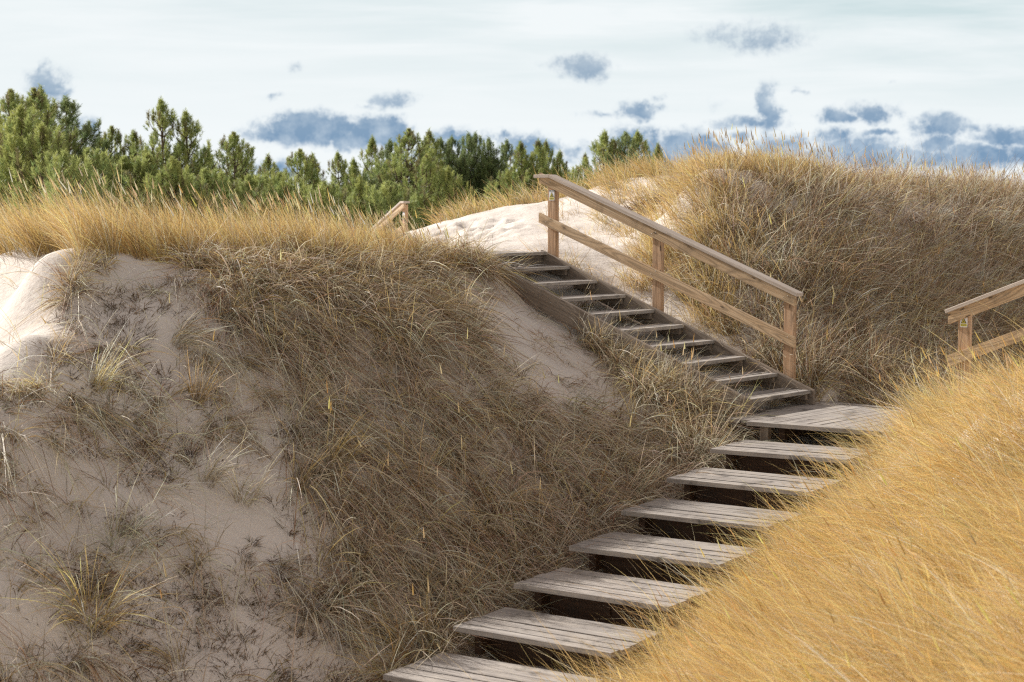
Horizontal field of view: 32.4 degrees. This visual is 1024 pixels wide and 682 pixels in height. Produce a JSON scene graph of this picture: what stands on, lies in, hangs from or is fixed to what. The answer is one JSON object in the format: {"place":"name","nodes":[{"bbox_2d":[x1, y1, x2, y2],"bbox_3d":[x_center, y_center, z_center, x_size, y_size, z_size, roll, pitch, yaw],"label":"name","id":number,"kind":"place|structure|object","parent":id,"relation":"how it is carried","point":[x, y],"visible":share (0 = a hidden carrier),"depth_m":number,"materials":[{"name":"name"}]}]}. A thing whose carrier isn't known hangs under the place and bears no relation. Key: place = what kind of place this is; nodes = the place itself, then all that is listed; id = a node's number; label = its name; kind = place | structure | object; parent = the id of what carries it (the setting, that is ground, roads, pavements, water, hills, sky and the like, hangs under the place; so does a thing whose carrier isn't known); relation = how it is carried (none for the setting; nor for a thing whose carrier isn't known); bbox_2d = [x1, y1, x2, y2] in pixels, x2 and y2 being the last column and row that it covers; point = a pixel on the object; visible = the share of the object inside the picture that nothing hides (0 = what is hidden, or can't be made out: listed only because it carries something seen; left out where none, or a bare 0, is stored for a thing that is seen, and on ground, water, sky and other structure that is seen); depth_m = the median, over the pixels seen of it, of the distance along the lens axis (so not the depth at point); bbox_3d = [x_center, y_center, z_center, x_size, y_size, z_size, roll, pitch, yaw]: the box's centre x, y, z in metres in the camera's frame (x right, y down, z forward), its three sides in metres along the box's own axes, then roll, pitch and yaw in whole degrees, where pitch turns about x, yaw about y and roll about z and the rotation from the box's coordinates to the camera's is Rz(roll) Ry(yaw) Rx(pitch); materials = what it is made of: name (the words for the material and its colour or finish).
{"place":"outdoors","nodes":[
{"label":"outdoors","id":0,"kind":"place"},
{"bbox_2d":[0,160,471,273],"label":"crest grass","id":1,"kind":"structure","parent":0,"point":[146,235],"depth_m":19.43,"materials":[{"name":"beige plant"}]},
{"bbox_2d":[0,225,640,681],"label":"sparse grass","id":2,"kind":"structure","parent":0,"point":[108,411],"depth_m":15.19,"materials":[{"name":"brown plant"}]},
{"bbox_2d":[0,168,1023,681],"bbox_3d":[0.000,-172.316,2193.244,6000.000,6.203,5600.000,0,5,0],"label":"sand ground","id":3,"kind":"structure","parent":0,"point":[512,224],"depth_m":15.98,"materials":[{"name":"beige sand"}]},
{"bbox_2d":[0,88,40,202],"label":"pine tree","id":4,"kind":"object","parent":3,"relation":"on","point":[12,98],"visible":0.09,"depth_m":59.52,"materials":[{"name":"green plant"}]},
{"bbox_2d":[0,376,47,410],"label":"cushion plant","id":5,"kind":"object","parent":3,"relation":"on","point":[23,396],"visible":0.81,"depth_m":15.42,"materials":[{"name":"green plant"}]},
{"bbox_2d":[0,103,67,218],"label":"pine tree","id":6,"kind":"object","parent":3,"relation":"on","point":[22,120],"visible":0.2,"depth_m":54.14,"materials":[{"name":"green plant"}]},
{"bbox_2d":[1,86,80,198],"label":"pine tree","id":7,"kind":"object","parent":3,"relation":"on","point":[41,102],"visible":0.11,"depth_m":61.67,"materials":[{"name":"green plant"}]},
{"bbox_2d":[0,121,83,220],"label":"pine tree","id":8,"kind":"object","parent":3,"relation":"on","point":[42,136],"visible":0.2,"depth_m":53.41,"materials":[{"name":"green plant"}]},
{"bbox_2d":[26,84,83,189],"bbox_3d":[-16.795,-4.758,63.701,4.304,9.080,4.286,-3,5,-30],"label":"pine tree","id":9,"kind":"object","parent":3,"relation":"on","point":[73,149],"visible":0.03,"depth_m":63.22,"materials":[{"name":"green plant"}]},
{"bbox_2d":[0,148,120,220],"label":"pine tree","id":10,"kind":"object","parent":3,"relation":"on","point":[66,167],"visible":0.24,"depth_m":50.65,"materials":[{"name":"green plant"}]},
{"bbox_2d":[31,406,104,461],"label":"cushion plant","id":11,"kind":"object","parent":3,"relation":"on","point":[76,436],"visible":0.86,"depth_m":15.30,"materials":[{"name":"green plant"}]},
{"bbox_2d":[39,93,113,168],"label":"pine tree","id":12,"kind":"object","parent":3,"relation":"on","point":[67,108],"visible":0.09,"depth_m":65.20,"materials":[{"name":"green plant"}]},
{"bbox_2d":[10,146,150,222],"bbox_3d":[-13.286,-2.602,53.853,4.660,6.762,5.429,-1,5,-17],"label":"pine tree","id":13,"kind":"object","parent":3,"relation":"on","point":[97,163],"visible":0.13,"depth_m":53.54,"materials":[{"name":"green plant"}]},
{"bbox_2d":[55,238,115,272],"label":"grass tussock","id":14,"kind":"object","parent":3,"relation":"on","point":[81,257],"depth_m":17.61,"materials":[{"name":"beige plant"}]},
{"bbox_2d":[12,524,189,671],"bbox_3d":[-3.156,1.874,13.222,1.572,1.017,1.178,0,5,0],"label":"grass tussock","id":15,"kind":"object","parent":3,"relation":"on","point":[104,602],"depth_m":13.51,"materials":[{"name":"beige plant"}]},
{"bbox_2d":[91,134,115,160],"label":"pine tree","id":16,"kind":"object","parent":3,"relation":"on","point":[100,142],"visible":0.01,"depth_m":77.34,"materials":[{"name":"green plant"}]},
{"bbox_2d":[41,316,178,394],"bbox_3d":[-3.610,0.147,15.941,1.209,0.758,0.656,-2,5,-20],"label":"grass tussock","id":17,"kind":"object","parent":3,"relation":"on","point":[102,382],"depth_m":16.07,"materials":[{"name":"beige plant"}]},
{"bbox_2d":[92,124,127,203],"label":"pine tree","id":18,"kind":"object","parent":3,"relation":"on","point":[113,135],"visible":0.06,"depth_m":65.66,"materials":[{"name":"green plant"}]},
{"bbox_2d":[76,154,171,222],"bbox_3d":[-12.592,-2.674,55.776,4.964,6.547,5.782,-3,5,-29],"label":"pine tree","id":19,"kind":"object","parent":3,"relation":"on","point":[126,161],"visible":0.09,"depth_m":55.30,"materials":[{"name":"green plant"}]},
{"bbox_2d":[43,457,220,638],"bbox_3d":[-3.198,1.617,14.155,1.589,1.287,1.840,-1,5,-18],"label":"grass tussock","id":20,"kind":"object","parent":3,"relation":"on","point":[111,538],"depth_m":14.44,"materials":[{"name":"brown plant"}]},
{"bbox_2d":[103,313,161,350],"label":"cushion plant","id":21,"kind":"object","parent":3,"relation":"on","point":[121,328],"visible":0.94,"depth_m":16.93,"materials":[{"name":"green plant"}]},
{"bbox_2d":[113,129,157,192],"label":"pine tree","id":22,"kind":"object","parent":3,"relation":"on","point":[134,137],"visible":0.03,"depth_m":63.80,"materials":[{"name":"green plant"}]},
{"bbox_2d":[110,150,192,217],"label":"pine tree","id":23,"kind":"object","parent":3,"relation":"on","point":[151,159],"visible":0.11,"depth_m":55.42,"materials":[{"name":"green plant"}]},
{"bbox_2d":[120,562,190,677],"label":"grass tussock","id":24,"kind":"object","parent":3,"relation":"on","point":[166,654],"depth_m":13.54,"materials":[{"name":"brown plant"}]},
{"bbox_2d":[129,96,205,192],"bbox_3d":[-12.101,-4.318,61.981,4.246,8.654,4.178,0,5,-5],"label":"pine tree","id":25,"kind":"object","parent":3,"relation":"on","point":[161,108],"visible":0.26,"depth_m":61.38,"materials":[{"name":"green plant"}]},
{"bbox_2d":[138,155,216,225],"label":"pine tree","id":26,"kind":"object","parent":3,"relation":"on","point":[174,170],"visible":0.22,"depth_m":54.56,"materials":[{"name":"green plant"}]},
{"bbox_2d":[139,107,231,218],"bbox_3d":[-11.268,-4.108,62.011,4.238,8.244,4.169,-1,5,-11],"label":"pine tree","id":27,"kind":"object","parent":3,"relation":"on","point":[195,130],"visible":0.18,"depth_m":61.42,"materials":[{"name":"green plant"}]},
{"bbox_2d":[137,166,263,228],"bbox_3d":[-10.075,-2.482,55.862,4.660,6.147,5.429,-2,5,-18],"label":"pine tree","id":28,"kind":"object","parent":3,"relation":"on","point":[214,175],"visible":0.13,"depth_m":55.35,"materials":[{"name":"green plant"}]},
{"bbox_2d":[188,145,216,212],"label":"pine tree","id":29,"kind":"object","parent":3,"relation":"on","point":[202,149],"visible":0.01,"depth_m":69.62,"materials":[{"name":"green plant"}]},
{"bbox_2d":[168,330,243,417],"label":"grass tussock","id":30,"kind":"object","parent":3,"relation":"on","point":[196,397],"depth_m":16.45,"materials":[{"name":"beige plant"}]},
{"bbox_2d":[169,293,261,417],"bbox_3d":[-2.768,0.157,16.937,1.102,1.262,1.118,0,5,0],"label":"grass tussock","id":31,"kind":"object","parent":3,"relation":"on","point":[185,340],"depth_m":16.96,"materials":[{"name":"beige plant"}]},
{"bbox_2d":[178,436,270,547],"bbox_3d":[-2.393,1.272,15.209,1.365,0.952,1.309,-1,5,-15],"label":"grass tussock","id":32,"kind":"object","parent":3,"relation":"on","point":[219,475],"depth_m":15.50,"materials":[{"name":"brown plant"}]},
{"bbox_2d":[197,131,276,220],"bbox_3d":[-10.008,-3.780,62.836,4.379,7.422,4.686,4,6,44],"label":"pine tree","id":33,"kind":"object","parent":3,"relation":"on","point":[233,139],"visible":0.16,"depth_m":62.46,"materials":[{"name":"green plant"}]},
{"bbox_2d":[226,144,269,198],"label":"pine tree","id":34,"kind":"object","parent":3,"relation":"on","point":[238,167],"visible":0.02,"depth_m":65.54,"materials":[{"name":"green plant"}]},
{"bbox_2d":[204,174,296,226],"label":"pine tree","id":35,"kind":"object","parent":3,"relation":"on","point":[244,188],"visible":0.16,"depth_m":56.49,"materials":[{"name":"green plant"}]},
{"bbox_2d":[195,462,316,529],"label":"grass tussock","id":36,"kind":"object","parent":3,"relation":"on","point":[247,492],"depth_m":15.47,"materials":[{"name":"brown plant"}]},
{"bbox_2d":[242,152,282,204],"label":"pine tree","id":37,"kind":"object","parent":3,"relation":"on","point":[266,164],"visible":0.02,"depth_m":65.82,"materials":[{"name":"green plant"}]},
{"bbox_2d":[233,171,328,225],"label":"pine tree","id":38,"kind":"object","parent":3,"relation":"on","point":[279,177],"visible":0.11,"depth_m":57.67,"materials":[{"name":"green plant"}]},
{"bbox_2d":[261,547,328,600],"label":"cushion plant","id":39,"kind":"object","parent":3,"relation":"on","point":[304,579],"visible":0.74,"depth_m":14.94,"materials":[{"name":"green plant"}]},
{"bbox_2d":[273,148,338,227],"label":"pine tree","id":40,"kind":"object","parent":3,"relation":"on","point":[306,166],"visible":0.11,"depth_m":59.47,"materials":[{"name":"green plant"}]},
{"bbox_2d":[291,151,343,223],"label":"pine tree","id":41,"kind":"object","parent":3,"relation":"on","point":[315,159],"visible":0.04,"depth_m":60.47,"materials":[{"name":"green plant"}]},
{"bbox_2d":[277,179,368,227],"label":"pine tree","id":42,"kind":"object","parent":3,"relation":"on","point":[323,188],"visible":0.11,"depth_m":56.47,"materials":[{"name":"green plant"}]},
{"bbox_2d":[247,538,424,681],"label":"grass tussock","id":43,"kind":"object","parent":3,"relation":"on","point":[313,603],"depth_m":14.52,"materials":[{"name":"brown plant"}]},
{"bbox_2d":[323,151,357,200],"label":"pine tree","id":44,"kind":"object","parent":3,"relation":"on","point":[337,162],"visible":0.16,"depth_m":69.54,"materials":[{"name":"green plant"}]},
{"bbox_2d":[340,157,368,201],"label":"pine tree","id":45,"kind":"object","parent":3,"relation":"on","point":[354,168],"visible":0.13,"depth_m":70.61,"materials":[{"name":"green plant"}]},
{"bbox_2d":[325,381,385,481],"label":"grass tussock","id":46,"kind":"object","parent":3,"relation":"on","point":[347,440],"depth_m":16.19,"materials":[{"name":"brown plant"}]},
{"bbox_2d":[329,174,392,227],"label":"pine tree","id":47,"kind":"object","parent":3,"relation":"on","point":[359,187],"visible":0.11,"depth_m":57.66,"materials":[{"name":"green plant"}]},
{"bbox_2d":[316,611,411,680],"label":"grass tussock","id":48,"kind":"object","parent":3,"relation":"on","point":[376,670],"depth_m":14.18,"materials":[{"name":"brown plant"}]},
{"bbox_2d":[347,134,395,194],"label":"pine tree","id":49,"kind":"object","parent":3,"relation":"on","point":[372,147],"visible":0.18,"depth_m":71.52,"materials":[{"name":"green plant"}]},
{"bbox_2d":[336,180,435,234],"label":"pine tree","id":50,"kind":"object","parent":3,"relation":"on","point":[385,199],"visible":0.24,"depth_m":56.40,"materials":[{"name":"green plant"}]},
{"bbox_2d":[358,137,418,214],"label":"pine tree","id":51,"kind":"object","parent":3,"relation":"on","point":[389,148],"visible":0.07,"depth_m":69.35,"materials":[{"name":"green plant"}]},
{"bbox_2d":[371,201,409,234],"bbox_3d":[-2.738,-1.673,36.969,0.145,2.535,2.546,-2,5,-28],"label":"wooden railing","id":52,"kind":"object","parent":3,"relation":"on","point":[400,206],"visible":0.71,"depth_m":35.98,"materials":[{"name":"wood"}]},
{"bbox_2d":[324,565,463,681],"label":"grass tussock","id":53,"kind":"object","parent":3,"relation":"on","point":[387,643],"depth_m":14.50,"materials":[{"name":"brown plant"}]},
{"bbox_2d":[369,127,455,227],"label":"pine tree","id":54,"kind":"object","parent":3,"relation":"on","point":[398,169],"visible":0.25,"depth_m":67.56,"materials":[{"name":"green plant"}]},
{"bbox_2d":[385,153,460,232],"bbox_3d":[-2.904,-2.900,57.904,3.497,6.520,3.742,4,6,41],"label":"pine tree","id":55,"kind":"object","parent":3,"relation":"on","point":[425,163],"visible":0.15,"depth_m":57.51,"materials":[{"name":"green plant"}]},
{"bbox_2d":[402,128,449,205],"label":"pine tree","id":56,"kind":"object","parent":3,"relation":"on","point":[433,142],"visible":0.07,"depth_m":69.48,"materials":[{"name":"green plant"}]},
{"bbox_2d":[414,165,476,228],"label":"pine tree","id":57,"kind":"object","parent":3,"relation":"on","point":[448,176],"visible":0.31,"depth_m":57.57,"materials":[{"name":"green plant"}]},
{"bbox_2d":[421,135,470,219],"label":"pine tree","id":58,"kind":"object","parent":3,"relation":"on","point":[447,162],"visible":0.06,"depth_m":77.41,"materials":[{"name":"green plant"}]},
{"bbox_2d":[439,134,462,174],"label":"pine tree","id":59,"kind":"object","parent":3,"relation":"on","point":[451,141],"visible":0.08,"depth_m":78.52,"materials":[{"name":"green plant"}]},
{"bbox_2d":[125,194,801,681],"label":"slope grass","id":60,"kind":"structure","parent":3,"relation":"on","point":[359,286],"depth_m":17.52,"materials":[{"name":"brown plant"}]},
{"bbox_2d":[444,131,498,207],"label":"pine tree","id":61,"kind":"object","parent":3,"relation":"on","point":[464,161],"visible":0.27,"depth_m":77.41,"materials":[{"name":"green plant"}]},
{"bbox_2d":[456,131,498,206],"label":"pine tree","id":62,"kind":"object","parent":3,"relation":"on","point":[476,137],"visible":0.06,"depth_m":78.31,"materials":[{"name":"green plant"}]},
{"bbox_2d":[464,136,512,209],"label":"pine tree","id":63,"kind":"object","parent":3,"relation":"on","point":[487,148],"visible":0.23,"depth_m":77.49,"materials":[{"name":"green plant"}]},
{"bbox_2d":[482,169,528,208],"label":"pine tree","id":64,"kind":"object","parent":3,"relation":"on","point":[507,177],"visible":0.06,"depth_m":61.67,"materials":[{"name":"green plant"}]},
{"bbox_2d":[489,138,527,187],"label":"pine tree","id":65,"kind":"object","parent":3,"relation":"on","point":[506,145],"visible":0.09,"depth_m":78.50,"materials":[{"name":"green plant"}]},
{"bbox_2d":[484,140,546,206],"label":"pine tree","id":66,"kind":"object","parent":3,"relation":"on","point":[519,154],"visible":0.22,"depth_m":73.75,"materials":[{"name":"green plant"}]},
{"bbox_2d":[520,138,558,203],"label":"pine tree","id":67,"kind":"object","parent":3,"relation":"on","point":[540,154],"visible":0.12,"depth_m":74.18,"materials":[{"name":"green plant"}]},
{"bbox_2d":[526,140,557,194],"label":"pine tree","id":68,"kind":"object","parent":3,"relation":"on","point":[548,151],"visible":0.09,"depth_m":75.46,"materials":[{"name":"green plant"}]},
{"bbox_2d":[547,149,582,196],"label":"pine tree","id":69,"kind":"object","parent":3,"relation":"on","point":[560,161],"visible":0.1,"depth_m":75.67,"materials":[{"name":"green plant"}]},
{"bbox_2d":[574,152,589,182],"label":"pine tree","id":70,"kind":"object","parent":3,"relation":"on","point":[586,157],"visible":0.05,"depth_m":79.39,"materials":[{"name":"green plant"}]},
{"bbox_2d":[421,143,748,446],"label":"ridge grass","id":71,"kind":"structure","parent":3,"relation":"on","point":[646,169],"depth_m":26.43,"materials":[{"name":"beige plant"}]},
{"bbox_2d":[567,129,623,189],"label":"pine tree","id":72,"kind":"object","parent":3,"relation":"on","point":[602,143],"visible":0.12,"depth_m":63.55,"materials":[{"name":"green plant"}]},
{"bbox_2d":[584,139,622,187],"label":"pine tree","id":73,"kind":"object","parent":3,"relation":"on","point":[612,156],"visible":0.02,"depth_m":65.56,"materials":[{"name":"green plant"}]},
{"bbox_2d":[581,131,651,184],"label":"pine tree","id":74,"kind":"object","parent":3,"relation":"on","point":[625,137],"visible":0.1,"depth_m":63.48,"materials":[{"name":"green plant"}]},
{"bbox_2d":[383,440,873,681],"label":"wooden steps","id":75,"kind":"structure","parent":3,"relation":"on","point":[681,521],"depth_m":15.46,"materials":[{"name":"grey wood"}]},
{"bbox_2d":[625,130,661,165],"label":"pine tree","id":76,"kind":"object","parent":3,"relation":"on","point":[640,139],"visible":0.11,"depth_m":64.48,"materials":[{"name":"green plant"}]},
{"bbox_2d":[620,206,674,263],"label":"grass tussock","id":77,"kind":"object","parent":3,"relation":"on","point":[644,252],"depth_m":23.86,"materials":[{"name":"beige plant"}]},
{"bbox_2d":[481,173,814,414],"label":"wooden staircase","id":78,"kind":"structure","parent":3,"relation":"on","point":[558,307],"depth_m":21.45,"materials":[{"name":"wood"}]},
{"bbox_2d":[549,190,554,199],"bbox_3d":[0.519,-1.905,23.005,0.088,0.135,0.008,4,6,40],"label":"warning sign","id":79,"kind":"object","parent":78,"relation":"attached to","point":[551,194],"visible":1,"depth_m":23.00,"materials":[{"name":"metal"}]},
{"bbox_2d":[651,142,672,166],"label":"pine tree","id":80,"kind":"object","parent":3,"relation":"on","point":[657,149],"visible":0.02,"depth_m":65.80,"materials":[{"name":"green plant"}]},
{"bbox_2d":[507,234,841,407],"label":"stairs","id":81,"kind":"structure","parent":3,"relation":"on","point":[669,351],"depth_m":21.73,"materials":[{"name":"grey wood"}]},
{"bbox_2d":[645,327,745,421],"bbox_3d":[1.982,0.380,19.711,1.801,1.178,1.315,-4,6,-38],"label":"grass tussock","id":82,"kind":"object","parent":3,"relation":"on","point":[689,377],"depth_m":19.78,"materials":[{"name":"beige plant"}]},
{"bbox_2d":[631,381,762,486],"bbox_3d":[2.070,1.146,18.541,2.293,1.608,1.756,-4,6,-38],"label":"grass tussock","id":83,"kind":"object","parent":3,"relation":"on","point":[695,434],"depth_m":18.70,"materials":[{"name":"beige plant"}]},
{"bbox_2d":[452,291,1023,681],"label":"bank grass","id":84,"kind":"structure","parent":3,"relation":"on","point":[861,627],"depth_m":12.07,"materials":[{"name":"yellow plant"}]},
{"bbox_2d":[761,236,827,294],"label":"grass tussock","id":85,"kind":"object","parent":3,"relation":"on","point":[788,265],"depth_m":23.21,"materials":[{"name":"beige plant"}]},
{"bbox_2d":[728,401,915,448],"bbox_3d":[3.741,1.127,19.561,2.095,0.620,2.300,3,5,33],"label":"wooden landing","id":86,"kind":"object","parent":3,"relation":"on","point":[796,419],"visible":0.61,"depth_m":19.22,"materials":[{"name":"grey wood"}]},
{"bbox_2d":[644,126,1023,408],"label":"dune grass","id":87,"kind":"structure","parent":3,"relation":"on","point":[930,302],"depth_m":24.52,"materials":[{"name":"beige plant"}]},
{"bbox_2d":[855,345,1011,425],"bbox_3d":[4.456,0.520,18.046,1.650,1.089,1.727,-3,6,-34],"label":"grass tussock","id":88,"kind":"object","parent":3,"relation":"on","point":[924,381],"depth_m":18.00,"materials":[{"name":"beige plant"}]},
{"bbox_2d":[945,279,1023,392],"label":"wooden railing","id":89,"kind":"object","parent":3,"relation":"on","point":[992,299],"visible":0.65,"depth_m":19.47,"materials":[{"name":"wood"}]},
{"bbox_2d":[960,317,967,326],"bbox_3d":[5.034,-0.221,19.615,0.088,0.135,0.008,4,6,40],"label":"warning sign","id":90,"kind":"object","parent":89,"relation":"attached to","point":[963,322],"visible":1,"depth_m":19.61,"materials":[{"name":"metal"}]},
{"bbox_2d":[977,198,1023,242],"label":"grass tussock","id":91,"kind":"object","parent":3,"relation":"on","point":[1000,224],"depth_m":28.91,"materials":[{"name":"beige plant"}]},
{"bbox_2d":[0,0,1023,187],"label":"sky","id":92,"kind":"structure","parent":0,"point":[321,77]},
{"bbox_2d":[617,185,677,216],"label":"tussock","id":93,"kind":"object","parent":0,"point":[635,205],"visible":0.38,"depth_m":26.83,"materials":[{"name":"brown plant"}]}
]}

